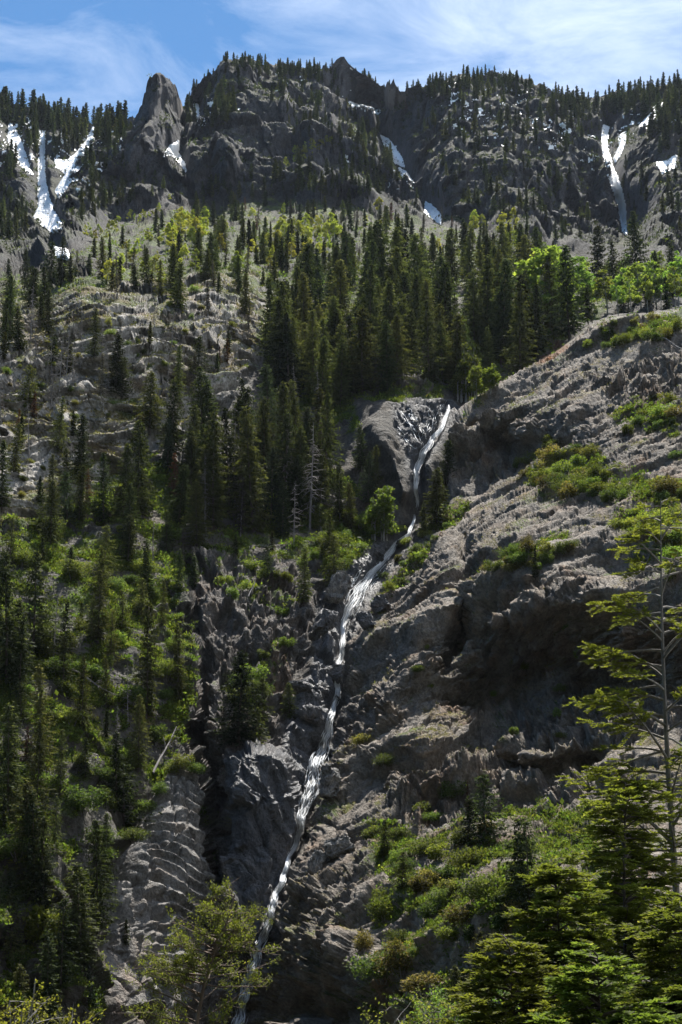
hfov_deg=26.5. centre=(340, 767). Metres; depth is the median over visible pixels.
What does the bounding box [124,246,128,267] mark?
bare grey spruce
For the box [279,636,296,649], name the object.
shrub
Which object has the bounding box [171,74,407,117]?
mountain back
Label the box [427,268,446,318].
spruce tree
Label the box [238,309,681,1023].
rock outcrop
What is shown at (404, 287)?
spruce tree
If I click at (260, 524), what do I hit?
ledge grass
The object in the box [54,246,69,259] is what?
snow patch
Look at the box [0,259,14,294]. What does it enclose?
spruce tree
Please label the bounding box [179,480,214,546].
spruce tree
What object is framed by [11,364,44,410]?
spruce tree
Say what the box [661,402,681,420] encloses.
shrub
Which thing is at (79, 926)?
spruce tree
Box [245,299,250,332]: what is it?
bare grey spruce
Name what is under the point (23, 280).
spruce tree
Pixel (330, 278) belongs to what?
spruce tree
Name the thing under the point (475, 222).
aspen tree
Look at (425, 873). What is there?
shrub
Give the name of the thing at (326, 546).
shrub
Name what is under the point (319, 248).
aspen tree
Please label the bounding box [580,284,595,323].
spruce tree
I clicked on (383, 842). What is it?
spruce tree
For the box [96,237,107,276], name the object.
spruce tree
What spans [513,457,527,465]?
shrub
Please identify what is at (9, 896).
spruce tree
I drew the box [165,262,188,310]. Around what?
spruce tree
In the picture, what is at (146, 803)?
shrub
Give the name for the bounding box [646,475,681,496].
shrub
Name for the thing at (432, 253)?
spruce tree
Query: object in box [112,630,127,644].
shrub
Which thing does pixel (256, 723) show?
spruce tree
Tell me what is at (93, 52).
sky
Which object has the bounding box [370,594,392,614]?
boulder
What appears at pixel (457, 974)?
spruce tree
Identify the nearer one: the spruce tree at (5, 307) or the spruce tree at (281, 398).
the spruce tree at (281, 398)
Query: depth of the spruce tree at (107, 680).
167.79 m
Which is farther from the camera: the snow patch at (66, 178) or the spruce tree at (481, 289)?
the snow patch at (66, 178)
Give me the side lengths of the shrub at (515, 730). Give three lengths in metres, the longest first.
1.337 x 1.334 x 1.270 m
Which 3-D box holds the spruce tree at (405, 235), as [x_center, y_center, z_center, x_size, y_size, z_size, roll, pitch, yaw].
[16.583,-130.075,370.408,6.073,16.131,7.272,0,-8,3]
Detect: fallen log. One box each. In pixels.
[72,669,116,694]
[152,725,182,773]
[181,797,205,840]
[661,337,681,349]
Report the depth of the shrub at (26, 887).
129.19 m
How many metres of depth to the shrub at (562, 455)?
225.02 m
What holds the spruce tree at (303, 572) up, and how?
on the gorge cliff
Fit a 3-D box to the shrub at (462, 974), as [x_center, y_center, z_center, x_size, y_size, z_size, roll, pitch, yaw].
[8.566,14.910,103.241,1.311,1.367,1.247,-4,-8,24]
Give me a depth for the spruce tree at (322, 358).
274.99 m
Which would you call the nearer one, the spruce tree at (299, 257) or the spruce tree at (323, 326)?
the spruce tree at (323, 326)
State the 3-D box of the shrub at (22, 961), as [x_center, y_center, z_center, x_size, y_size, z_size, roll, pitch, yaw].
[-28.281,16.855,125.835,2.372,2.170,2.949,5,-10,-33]
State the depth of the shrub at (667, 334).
253.62 m
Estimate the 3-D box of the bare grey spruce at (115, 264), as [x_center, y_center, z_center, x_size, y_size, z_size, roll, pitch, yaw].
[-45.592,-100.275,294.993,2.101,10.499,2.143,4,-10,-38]
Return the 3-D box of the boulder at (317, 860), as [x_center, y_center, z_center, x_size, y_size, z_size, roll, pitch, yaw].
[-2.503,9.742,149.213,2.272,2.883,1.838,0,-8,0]
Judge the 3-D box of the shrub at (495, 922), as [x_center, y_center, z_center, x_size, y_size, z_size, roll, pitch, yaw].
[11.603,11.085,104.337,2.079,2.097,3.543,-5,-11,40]
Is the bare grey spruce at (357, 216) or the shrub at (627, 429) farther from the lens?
the bare grey spruce at (357, 216)
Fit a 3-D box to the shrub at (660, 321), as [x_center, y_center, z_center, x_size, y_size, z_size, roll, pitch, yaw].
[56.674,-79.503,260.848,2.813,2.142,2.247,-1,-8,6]
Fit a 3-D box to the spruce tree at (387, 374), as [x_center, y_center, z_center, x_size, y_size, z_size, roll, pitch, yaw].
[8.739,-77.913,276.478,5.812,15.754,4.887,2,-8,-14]
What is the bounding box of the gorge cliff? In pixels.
[104,533,409,1023]
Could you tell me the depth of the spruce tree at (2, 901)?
125.46 m
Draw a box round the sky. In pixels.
[0,0,681,122]
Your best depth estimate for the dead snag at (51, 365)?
251.53 m
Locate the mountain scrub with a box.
[0,54,681,251]
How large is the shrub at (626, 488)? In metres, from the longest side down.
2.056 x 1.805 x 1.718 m
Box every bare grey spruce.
[96,354,106,394]
[111,252,120,298]
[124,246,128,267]
[129,248,137,280]
[154,225,161,246]
[181,529,188,568]
[187,354,197,400]
[202,281,211,315]
[210,260,216,287]
[223,243,229,266]
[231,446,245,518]
[233,478,247,536]
[245,244,251,272]
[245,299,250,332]
[256,205,260,222]
[289,198,292,213]
[315,422,323,459]
[353,208,359,226]
[421,215,424,232]
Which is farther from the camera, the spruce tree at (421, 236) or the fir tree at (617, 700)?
the spruce tree at (421, 236)
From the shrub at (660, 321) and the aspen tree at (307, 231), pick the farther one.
the aspen tree at (307, 231)
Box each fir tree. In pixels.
[432,932,596,1023]
[449,851,655,1023]
[495,776,681,1015]
[523,941,681,1023]
[553,497,681,1006]
[594,890,681,1023]
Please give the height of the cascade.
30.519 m
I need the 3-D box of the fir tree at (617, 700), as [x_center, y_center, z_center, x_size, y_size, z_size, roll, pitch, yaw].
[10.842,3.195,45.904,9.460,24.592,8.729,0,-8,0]
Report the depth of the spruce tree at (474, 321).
309.81 m
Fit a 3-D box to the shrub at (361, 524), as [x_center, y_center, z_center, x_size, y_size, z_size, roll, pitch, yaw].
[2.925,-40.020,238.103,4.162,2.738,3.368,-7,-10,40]
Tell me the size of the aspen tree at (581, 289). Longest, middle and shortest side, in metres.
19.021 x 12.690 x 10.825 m
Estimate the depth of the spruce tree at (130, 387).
251.79 m
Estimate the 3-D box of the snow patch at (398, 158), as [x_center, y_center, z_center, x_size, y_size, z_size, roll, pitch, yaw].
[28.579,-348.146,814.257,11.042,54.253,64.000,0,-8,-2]
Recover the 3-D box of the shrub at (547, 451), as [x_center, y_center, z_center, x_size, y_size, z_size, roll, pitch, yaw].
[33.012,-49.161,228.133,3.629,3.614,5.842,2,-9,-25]
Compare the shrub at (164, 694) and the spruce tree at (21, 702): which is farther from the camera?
the shrub at (164, 694)
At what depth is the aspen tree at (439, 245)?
490.36 m
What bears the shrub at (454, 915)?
on the rock outcrop
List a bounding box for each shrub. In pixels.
[0,835,40,861]
[0,978,105,1023]
[1,366,12,374]
[1,758,33,789]
[6,951,31,969]
[9,547,35,567]
[17,475,28,481]
[17,874,56,898]
[19,491,26,496]
[22,901,68,953]
[23,684,36,695]
[24,515,66,531]
[26,458,34,463]
[26,658,53,672]
[30,637,57,657]
[32,622,57,640]
[35,382,47,387]
[35,771,68,792]
[40,563,50,571]
[40,655,76,676]
[41,710,57,723]
[45,361,56,367]
[51,653,74,663]
[52,678,75,698]
[55,709,91,726]
[56,558,91,579]
[59,631,78,648]
[65,784,107,816]
[67,385,75,393]
[68,659,109,680]
[70,617,92,631]
[72,399,78,405]
[73,752,86,767]
[77,561,92,571]
[78,825,122,846]
[91,764,115,783]
[94,785,120,811]
[94,847,119,866]
[103,329,116,334]
[103,655,114,667]
[104,316,111,326]
[105,576,124,590]
[107,746,128,759]
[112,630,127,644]
[115,525,125,531]
[117,684,146,705]
[117,827,150,843]
[121,752,140,769]
[122,574,139,583]
[125,560,161,573]
[132,594,146,614]
[136,799,157,813]
[137,583,161,597]
[147,723,166,745]
[151,781,169,797]
[152,658,181,681]
[158,688,174,699]
[161,360,171,367]
[162,638,189,651]
[163,762,179,775]
[171,752,194,772]
[181,761,208,775]
[185,366,196,374]
[187,285,199,291]
[198,304,205,310]
[213,575,232,584]
[225,686,255,703]
[226,587,239,602]
[226,674,263,690]
[234,663,269,680]
[240,558,265,573]
[240,579,259,590]
[244,698,261,708]
[247,677,274,697]
[255,568,269,580]
[257,649,269,660]
[258,660,267,667]
[272,569,280,579]
[273,605,289,616]
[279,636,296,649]
[280,571,293,582]
[296,558,311,565]
[308,530,353,546]
[310,551,319,559]
[316,539,340,555]
[319,554,352,570]
[338,529,352,540]
[342,950,388,984]
[346,553,356,559]
[349,514,367,529]
[349,733,373,745]
[352,928,373,953]
[357,543,368,551]
[358,984,480,1023]
[360,825,379,839]
[363,895,396,923]
[368,937,414,978]
[371,886,389,906]
[372,752,396,768]
[377,571,388,577]
[378,845,391,857]
[379,827,413,838]
[381,927,414,945]
[383,579,396,591]
[388,847,402,863]
[390,858,419,872]
[393,553,401,562]
[394,988,405,997]
[395,525,406,533]
[396,538,405,547]
[398,560,406,566]
[398,984,519,1023]
[399,536,410,545]
[399,970,442,995]
[402,836,449,855]
[407,543,422,553]
[407,875,432,894]
[407,945,417,956]
[411,665,424,674]
[412,801,432,813]
[414,554,426,561]
[414,899,445,919]
[416,868,440,884]
[417,530,434,537]
[421,812,445,823]
[425,523,437,531]
[425,841,450,861]
[425,864,456,879]
[425,886,448,906]
[430,535,440,540]
[433,925,459,945]
[436,876,456,895]
[437,780,469,800]
[438,903,474,933]
[440,845,494,870]
[448,823,471,848]
[456,968,470,983]
[457,871,503,901]
[460,922,474,945]
[477,820,496,834]
[479,564,490,571]
[483,559,502,572]
[486,911,507,933]
[489,690,496,698]
[494,900,526,924]
[495,546,509,558]
[495,885,517,905]
[499,837,538,847]
[502,555,511,562]
[502,562,523,573]
[505,551,531,567]
[508,542,520,555]
[509,726,518,735]
[510,875,544,903]
[511,661,529,671]
[512,461,518,470]
[512,926,525,941]
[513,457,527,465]
[518,467,531,477]
[518,535,536,554]
[522,451,534,464]
[526,466,551,481]
[526,560,532,569]
[532,538,548,546]
[532,551,547,561]
[533,471,558,488]
[534,443,559,464]
[534,458,559,471]
[534,562,541,570]
[536,551,554,565]
[538,539,554,553]
[540,439,561,448]
[541,434,552,445]
[544,472,567,484]
[545,447,570,460]
[546,459,572,474]
[547,478,569,493]
[551,541,568,556]
[552,539,580,548]
[552,683,568,693]
[552,707,561,718]
[554,732,567,738]
[557,480,577,500]
[565,544,575,554]
[566,472,587,488]
[567,443,582,451]
[569,467,591,479]
[570,448,584,455]
[570,454,586,467]
[570,465,589,476]
[571,477,589,492]
[577,442,599,460]
[582,339,593,349]
[585,476,600,487]
[585,481,615,493]
[585,488,598,499]
[587,462,602,476]
[597,469,612,479]
[598,329,616,342]
[598,488,619,503]
[599,326,614,334]
[600,341,610,348]
[605,483,629,492]
[606,517,639,529]
[609,319,617,326]
[609,336,621,347]
[612,332,636,344]
[615,487,627,500]
[619,485,630,495]
[620,424,633,435]
[625,527,638,538]
[629,316,639,325]
[629,414,645,424]
[630,327,640,339]
[635,507,670,530]
[636,409,649,415]
[637,326,651,337]
[640,330,663,341]
[645,311,662,319]
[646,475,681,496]
[647,393,661,400]
[647,402,676,416]
[648,503,681,519]
[649,318,662,327]
[649,475,664,488]
[649,544,671,560]
[650,530,668,543]
[652,419,663,430]
[652,541,681,552]
[654,490,670,501]
[655,326,673,339]
[656,545,681,559]
[658,392,678,403]
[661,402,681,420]
[664,416,676,423]
[664,568,678,584]
[667,450,681,459]
[667,527,681,545]
[672,316,681,329]
[675,487,681,500]
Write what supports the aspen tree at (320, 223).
on the hillside
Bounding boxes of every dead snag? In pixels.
[0,379,6,433]
[21,404,35,455]
[22,286,42,338]
[31,341,41,374]
[44,348,49,379]
[45,343,57,383]
[45,368,56,406]
[48,598,61,662]
[53,334,66,391]
[63,330,72,375]
[68,347,77,395]
[78,341,83,371]
[99,320,106,362]
[103,346,112,389]
[107,711,122,764]
[121,667,134,723]
[146,517,156,559]
[151,294,159,327]
[162,356,171,412]
[166,309,177,344]
[197,331,207,371]
[199,458,215,530]
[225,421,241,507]
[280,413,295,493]
[289,483,301,547]
[292,366,300,407]
[296,422,324,529]
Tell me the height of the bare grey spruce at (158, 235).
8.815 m
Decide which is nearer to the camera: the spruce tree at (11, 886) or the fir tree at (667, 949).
the fir tree at (667, 949)
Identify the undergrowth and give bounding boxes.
[0,193,681,1023]
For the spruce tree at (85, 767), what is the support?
on the hillside
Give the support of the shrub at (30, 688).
on the hillside
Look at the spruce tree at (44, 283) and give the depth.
295.55 m
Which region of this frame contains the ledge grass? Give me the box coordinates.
[0,180,681,1023]
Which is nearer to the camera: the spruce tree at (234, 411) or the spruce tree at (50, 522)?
the spruce tree at (50, 522)
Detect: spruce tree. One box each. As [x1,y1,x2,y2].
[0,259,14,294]
[0,275,19,317]
[0,284,21,336]
[0,298,12,328]
[0,309,10,351]
[0,440,13,511]
[0,517,21,559]
[0,549,36,683]
[0,552,13,593]
[0,701,31,765]
[0,702,29,825]
[0,870,12,938]
[0,870,26,950]
[1,550,69,654]
[1,599,38,681]
[1,764,23,806]
[1,892,27,960]
[4,423,25,476]
[5,615,36,700]
[5,780,51,889]
[6,963,29,1023]
[9,307,28,355]
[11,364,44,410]
[11,789,57,890]
[13,681,32,723]
[13,810,41,900]
[19,248,29,288]
[19,718,58,829]
[20,665,58,771]
[22,268,41,307]
[22,744,37,782]
[23,265,38,297]
[24,816,59,904]
[27,929,64,1023]
[33,486,49,534]
[33,866,59,943]
[34,266,57,310]
[37,479,66,543]
[38,289,55,335]
[40,241,58,282]
[41,336,64,377]
[42,895,88,1000]
[44,454,59,513]
[46,796,66,855]
[47,396,69,452]
[48,729,71,795]
[50,634,75,683]
[52,600,75,658]
[55,236,68,282]
[55,255,64,287]
[55,471,85,525]
[55,862,108,975]
[56,448,77,491]
[69,413,94,482]
[70,466,89,520]
[70,656,97,733]
[74,737,98,779]
[75,819,122,943]
[76,598,105,640]
[82,953,101,1023]
[84,309,104,356]
[85,570,115,642]
[87,452,117,522]
[87,547,117,594]
[91,525,122,577]
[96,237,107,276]
[96,658,118,706]
[97,611,122,666]
[98,814,116,885]
[102,731,134,814]
[103,334,128,398]
[103,866,117,893]
[108,444,138,516]
[110,356,135,399]
[111,590,135,629]
[111,762,165,828]
[116,419,157,515]
[116,483,145,542]
[116,514,141,562]
[126,695,153,772]
[130,602,163,719]
[131,578,151,621]
[132,371,165,434]
[136,539,158,594]
[138,247,155,285]
[152,259,166,295]
[154,380,186,461]
[154,511,178,552]
[155,579,171,626]
[157,417,176,474]
[164,252,178,281]
[164,464,192,524]
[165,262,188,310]
[166,244,178,293]
[168,624,188,699]
[169,548,187,591]
[171,345,185,399]
[177,366,220,455]
[178,424,197,482]
[179,431,200,501]
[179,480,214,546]
[182,405,201,470]
[187,336,211,376]
[189,424,220,491]
[190,229,203,260]
[190,412,233,530]
[192,443,214,523]
[193,230,203,265]
[196,248,216,281]
[197,375,223,459]
[200,231,223,275]
[207,216,230,245]
[209,650,269,747]
[211,407,245,513]
[218,219,230,251]
[220,398,256,477]
[224,443,247,507]
[227,405,275,531]
[231,239,242,271]
[231,255,245,293]
[233,378,250,408]
[233,386,261,462]
[236,448,266,515]
[237,273,253,316]
[246,707,269,743]
[248,677,275,721]
[251,364,292,440]
[253,396,276,479]
[253,401,280,461]
[254,231,268,264]
[256,298,308,387]
[257,275,278,351]
[257,532,278,583]
[259,281,303,363]
[259,448,291,522]
[261,412,306,511]
[265,382,294,462]
[269,312,313,397]
[269,481,295,537]
[271,232,280,264]
[273,317,309,391]
[276,236,288,268]
[276,379,299,432]
[279,682,297,718]
[280,396,310,470]
[281,278,298,334]
[282,454,306,524]
[283,426,317,512]
[288,266,307,319]
[289,406,331,495]
[290,243,321,314]
[290,253,304,288]
[294,273,313,339]
[294,547,313,605]
[295,309,333,393]
[297,322,314,381]
[299,421,319,499]
[303,336,336,408]
[306,242,315,276]
[306,453,337,515]
[307,303,335,374]
[307,318,334,389]
[308,248,327,309]
[308,260,324,300]
[308,389,335,452]
[310,393,344,494]
[316,514,340,558]
[319,533,345,585]
[320,259,357,322]
[320,269,337,314]
[321,253,331,286]
[323,295,348,348]
[326,311,341,362]
[327,285,343,340]
[327,338,355,407]
[328,245,341,282]
[331,314,374,395]
[331,324,349,388]
[331,463,349,520]
[334,320,347,358]
[337,306,386,396]
[339,230,359,286]
[339,231,347,264]
[342,482,357,528]
[349,305,363,348]
[351,425,368,474]
[352,248,379,319]
[353,263,382,347]
[355,239,384,305]
[356,451,380,503]
[361,317,379,373]
[362,220,393,288]
[366,224,374,242]
[367,445,383,497]
[368,285,382,334]
[369,280,409,361]
[374,299,393,357]
[374,319,401,392]
[374,819,395,856]
[375,315,416,382]
[376,278,396,321]
[378,286,403,333]
[379,264,400,301]
[383,246,407,296]
[385,227,410,284]
[388,219,402,249]
[388,851,415,888]
[395,272,413,313]
[395,292,419,367]
[397,271,419,329]
[399,229,414,279]
[403,233,436,301]
[404,274,432,340]
[404,303,421,351]
[404,308,422,366]
[409,245,428,285]
[411,269,435,323]
[412,300,446,382]
[417,228,426,253]
[419,468,452,529]
[419,989,437,1022]
[420,279,434,335]
[423,242,431,273]
[424,234,440,284]
[425,304,453,372]
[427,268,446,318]
[427,321,457,381]
[429,255,457,310]
[430,262,463,339]
[437,439,459,488]
[439,228,462,284]
[440,965,465,1021]
[441,313,466,383]
[444,313,453,360]
[448,323,483,381]
[449,297,459,332]
[453,798,481,846]
[456,245,467,280]
[456,281,479,342]
[458,773,513,844]
[459,227,478,288]
[461,285,469,313]
[461,927,492,1002]
[462,269,485,355]
[471,344,484,380]
[472,255,497,352]
[474,250,495,310]
[477,273,486,312]
[479,291,518,367]
[479,327,502,381]
[480,235,492,272]
[481,257,526,362]
[486,245,506,288]
[488,221,516,273]
[489,249,506,300]
[489,819,536,915]
[495,818,557,919]
[497,287,539,372]
[500,287,514,339]
[503,236,515,271]
[505,261,514,290]
[508,273,548,361]
[509,223,526,275]
[513,235,534,297]
[523,268,539,327]
[524,283,552,357]
[526,872,556,929]
[529,226,545,256]
[533,256,566,338]
[535,262,560,328]
[545,244,590,340]
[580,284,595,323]
[586,225,610,284]
[602,241,626,289]
[615,211,650,280]
[615,278,631,313]
[642,272,652,306]
[650,250,663,295]
[665,242,677,297]
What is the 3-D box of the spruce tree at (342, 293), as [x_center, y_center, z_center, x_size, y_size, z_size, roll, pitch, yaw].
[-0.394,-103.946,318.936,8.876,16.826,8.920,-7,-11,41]
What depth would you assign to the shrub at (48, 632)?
173.15 m
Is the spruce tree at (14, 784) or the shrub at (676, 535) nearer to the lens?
the spruce tree at (14, 784)
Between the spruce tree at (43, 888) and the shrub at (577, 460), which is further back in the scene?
the shrub at (577, 460)
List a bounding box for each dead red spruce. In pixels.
[16,726,32,769]
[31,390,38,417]
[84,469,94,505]
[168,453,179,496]
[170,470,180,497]
[218,347,222,366]
[224,339,231,364]
[388,203,392,220]
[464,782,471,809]
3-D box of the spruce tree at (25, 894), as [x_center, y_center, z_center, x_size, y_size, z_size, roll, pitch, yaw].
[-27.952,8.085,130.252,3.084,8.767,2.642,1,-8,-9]
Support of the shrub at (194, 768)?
on the rock slab
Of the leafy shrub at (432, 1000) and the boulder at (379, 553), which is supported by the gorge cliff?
the boulder at (379, 553)
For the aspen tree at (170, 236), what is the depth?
426.23 m
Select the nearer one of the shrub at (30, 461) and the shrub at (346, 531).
the shrub at (30, 461)
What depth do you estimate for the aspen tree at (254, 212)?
606.75 m
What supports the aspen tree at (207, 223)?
on the hillside
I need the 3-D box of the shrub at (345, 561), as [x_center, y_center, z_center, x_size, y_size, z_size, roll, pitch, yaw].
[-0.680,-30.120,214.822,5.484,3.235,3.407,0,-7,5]
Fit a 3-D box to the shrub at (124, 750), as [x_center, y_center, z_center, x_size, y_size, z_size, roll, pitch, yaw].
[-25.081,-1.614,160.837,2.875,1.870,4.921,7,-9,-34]
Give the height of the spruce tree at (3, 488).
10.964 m
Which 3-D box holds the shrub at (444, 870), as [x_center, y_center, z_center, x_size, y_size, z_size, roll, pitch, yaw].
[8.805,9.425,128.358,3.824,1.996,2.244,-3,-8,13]
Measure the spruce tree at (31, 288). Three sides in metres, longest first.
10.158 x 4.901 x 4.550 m
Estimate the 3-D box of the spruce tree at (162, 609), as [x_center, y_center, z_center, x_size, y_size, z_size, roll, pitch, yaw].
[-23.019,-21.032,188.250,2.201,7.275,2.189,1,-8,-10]
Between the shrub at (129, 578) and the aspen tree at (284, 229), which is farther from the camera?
the aspen tree at (284, 229)
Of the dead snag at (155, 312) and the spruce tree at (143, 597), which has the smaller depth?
the spruce tree at (143, 597)
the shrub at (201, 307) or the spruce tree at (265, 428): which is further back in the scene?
the shrub at (201, 307)
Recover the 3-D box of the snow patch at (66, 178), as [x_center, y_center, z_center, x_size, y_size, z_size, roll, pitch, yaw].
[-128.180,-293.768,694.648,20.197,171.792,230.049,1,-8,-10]
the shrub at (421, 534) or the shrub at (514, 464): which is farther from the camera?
the shrub at (514, 464)
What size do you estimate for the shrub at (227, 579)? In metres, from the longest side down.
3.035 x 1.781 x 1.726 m
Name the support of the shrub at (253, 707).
on the gorge cliff
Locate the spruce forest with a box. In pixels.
[0,51,681,944]
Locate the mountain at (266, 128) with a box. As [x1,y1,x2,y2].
[0,55,681,255]
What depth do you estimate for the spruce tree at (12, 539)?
195.29 m
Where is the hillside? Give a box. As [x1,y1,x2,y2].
[0,188,681,1023]
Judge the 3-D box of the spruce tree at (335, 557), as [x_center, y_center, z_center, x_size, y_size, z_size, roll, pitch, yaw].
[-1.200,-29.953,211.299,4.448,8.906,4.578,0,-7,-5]
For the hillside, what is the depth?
251.66 m
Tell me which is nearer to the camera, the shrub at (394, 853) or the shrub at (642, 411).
the shrub at (394, 853)
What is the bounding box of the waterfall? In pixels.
[231,515,415,1023]
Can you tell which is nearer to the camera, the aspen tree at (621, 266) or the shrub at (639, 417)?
the shrub at (639, 417)
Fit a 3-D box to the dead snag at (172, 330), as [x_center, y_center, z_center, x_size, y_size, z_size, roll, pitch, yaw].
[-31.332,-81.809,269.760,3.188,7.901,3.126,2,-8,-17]
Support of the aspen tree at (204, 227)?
on the hillside
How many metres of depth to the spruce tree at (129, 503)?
212.25 m
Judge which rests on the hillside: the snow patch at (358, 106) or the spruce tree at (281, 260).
the spruce tree at (281, 260)
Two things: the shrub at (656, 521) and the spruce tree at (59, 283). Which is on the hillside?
the spruce tree at (59, 283)
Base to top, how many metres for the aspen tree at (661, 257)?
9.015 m
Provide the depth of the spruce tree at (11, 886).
126.33 m
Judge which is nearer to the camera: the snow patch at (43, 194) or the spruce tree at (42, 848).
the spruce tree at (42, 848)
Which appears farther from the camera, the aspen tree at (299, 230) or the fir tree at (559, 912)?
the aspen tree at (299, 230)
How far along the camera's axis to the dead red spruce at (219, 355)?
277.07 m
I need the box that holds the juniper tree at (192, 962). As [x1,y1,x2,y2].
[105,877,280,1023]
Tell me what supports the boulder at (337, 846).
on the rock outcrop
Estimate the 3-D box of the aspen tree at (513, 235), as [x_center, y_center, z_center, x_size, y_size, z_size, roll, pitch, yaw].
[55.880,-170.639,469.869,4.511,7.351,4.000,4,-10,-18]
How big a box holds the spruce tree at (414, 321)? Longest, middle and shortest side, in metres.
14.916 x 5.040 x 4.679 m
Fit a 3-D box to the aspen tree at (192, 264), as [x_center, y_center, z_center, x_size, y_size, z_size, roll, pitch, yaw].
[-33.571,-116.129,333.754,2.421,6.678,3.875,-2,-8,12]
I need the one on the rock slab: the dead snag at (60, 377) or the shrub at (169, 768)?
the shrub at (169, 768)
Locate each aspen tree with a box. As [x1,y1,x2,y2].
[100,258,112,283]
[113,253,124,271]
[122,239,127,248]
[126,239,131,254]
[129,238,141,260]
[144,228,152,241]
[151,255,158,271]
[158,223,174,248]
[166,227,176,245]
[168,219,177,239]
[175,206,188,225]
[175,211,185,233]
[178,244,189,268]
[182,214,191,231]
[186,227,195,249]
[189,248,199,273]
[191,216,204,234]
[198,206,210,218]
[198,220,206,245]
[200,217,208,239]
[216,233,225,252]
[227,251,243,270]
[248,207,256,218]
[249,239,258,251]
[269,245,274,257]
[272,217,285,232]
[280,222,289,238]
[288,241,296,256]
[294,220,305,241]
[294,221,303,236]
[301,212,312,231]
[303,226,312,241]
[306,217,313,229]
[313,226,321,241]
[314,215,320,229]
[316,214,323,235]
[316,233,322,246]
[316,242,322,252]
[320,220,330,239]
[324,212,342,231]
[326,234,331,249]
[328,220,341,242]
[373,197,382,209]
[436,238,441,251]
[469,209,478,223]
[469,215,478,231]
[477,214,487,225]
[496,212,506,230]
[504,207,518,240]
[510,229,516,246]
[512,245,576,324]
[528,268,551,322]
[534,249,573,321]
[561,260,588,322]
[571,256,595,310]
[576,261,596,302]
[592,269,617,312]
[609,279,624,315]
[615,268,638,311]
[619,254,629,267]
[620,270,641,313]
[622,261,651,308]
[636,274,654,312]
[640,277,651,309]
[643,260,667,305]
[650,250,668,271]
[652,269,667,309]
[658,256,681,306]
[666,266,681,308]
[674,251,681,265]
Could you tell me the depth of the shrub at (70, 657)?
170.78 m
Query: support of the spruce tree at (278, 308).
on the hillside
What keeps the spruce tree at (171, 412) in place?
on the hillside
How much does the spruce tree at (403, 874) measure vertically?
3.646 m
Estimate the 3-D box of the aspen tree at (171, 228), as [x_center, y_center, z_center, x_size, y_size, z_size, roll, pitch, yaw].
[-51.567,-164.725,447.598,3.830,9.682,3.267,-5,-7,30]
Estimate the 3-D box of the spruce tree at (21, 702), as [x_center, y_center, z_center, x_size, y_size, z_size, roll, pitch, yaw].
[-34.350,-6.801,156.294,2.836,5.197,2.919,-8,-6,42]
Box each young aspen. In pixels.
[311,503,327,530]
[362,499,387,540]
[369,485,399,540]
[448,364,468,401]
[452,358,472,402]
[455,342,481,402]
[466,362,484,398]
[478,364,501,393]
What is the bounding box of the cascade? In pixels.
[397,400,449,505]
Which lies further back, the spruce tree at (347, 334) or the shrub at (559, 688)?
the spruce tree at (347, 334)
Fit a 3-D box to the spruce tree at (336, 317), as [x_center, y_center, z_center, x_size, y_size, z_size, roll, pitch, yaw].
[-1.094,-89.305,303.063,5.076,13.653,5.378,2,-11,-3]
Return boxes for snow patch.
[7,123,33,174]
[33,133,61,234]
[54,126,94,198]
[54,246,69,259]
[163,140,186,172]
[193,103,202,125]
[348,101,380,114]
[380,135,404,166]
[398,167,413,187]
[424,201,441,224]
[601,124,627,235]
[613,131,625,161]
[639,102,662,126]
[656,155,676,173]
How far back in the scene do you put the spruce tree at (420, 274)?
323.18 m
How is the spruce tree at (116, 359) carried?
on the hillside
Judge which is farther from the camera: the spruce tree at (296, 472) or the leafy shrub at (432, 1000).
the spruce tree at (296, 472)
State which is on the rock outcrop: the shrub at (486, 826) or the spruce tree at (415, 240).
the shrub at (486, 826)
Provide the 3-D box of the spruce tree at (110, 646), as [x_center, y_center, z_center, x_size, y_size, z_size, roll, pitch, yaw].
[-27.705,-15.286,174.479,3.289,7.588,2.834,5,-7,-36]
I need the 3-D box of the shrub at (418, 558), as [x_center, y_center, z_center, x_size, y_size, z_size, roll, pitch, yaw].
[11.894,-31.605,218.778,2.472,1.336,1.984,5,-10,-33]
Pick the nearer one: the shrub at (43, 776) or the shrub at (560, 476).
the shrub at (43, 776)
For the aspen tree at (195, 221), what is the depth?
437.43 m
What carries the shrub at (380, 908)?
on the rock outcrop
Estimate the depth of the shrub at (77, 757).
152.37 m
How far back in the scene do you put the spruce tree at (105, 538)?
201.28 m
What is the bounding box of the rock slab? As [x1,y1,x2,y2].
[98,757,212,1010]
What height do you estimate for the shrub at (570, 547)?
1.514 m
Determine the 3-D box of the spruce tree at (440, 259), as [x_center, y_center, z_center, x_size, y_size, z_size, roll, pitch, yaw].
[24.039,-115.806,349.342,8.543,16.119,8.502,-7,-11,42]
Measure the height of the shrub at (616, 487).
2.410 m
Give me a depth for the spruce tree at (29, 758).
147.37 m
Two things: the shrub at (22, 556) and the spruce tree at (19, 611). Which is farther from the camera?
the shrub at (22, 556)
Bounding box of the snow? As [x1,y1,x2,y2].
[0,72,674,191]
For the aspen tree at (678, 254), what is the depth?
409.81 m
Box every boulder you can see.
[289,679,311,695]
[299,703,324,725]
[306,849,326,875]
[312,608,338,635]
[319,763,340,797]
[321,663,344,683]
[323,570,351,603]
[323,835,355,858]
[356,611,375,629]
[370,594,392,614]
[372,544,384,561]
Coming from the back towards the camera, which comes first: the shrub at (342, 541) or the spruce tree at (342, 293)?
the spruce tree at (342, 293)
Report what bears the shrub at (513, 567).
on the rock outcrop
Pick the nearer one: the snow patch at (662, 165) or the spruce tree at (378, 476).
the spruce tree at (378, 476)
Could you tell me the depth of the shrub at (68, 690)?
164.20 m
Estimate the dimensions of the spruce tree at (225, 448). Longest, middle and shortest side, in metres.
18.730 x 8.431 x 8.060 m
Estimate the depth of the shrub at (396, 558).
229.00 m

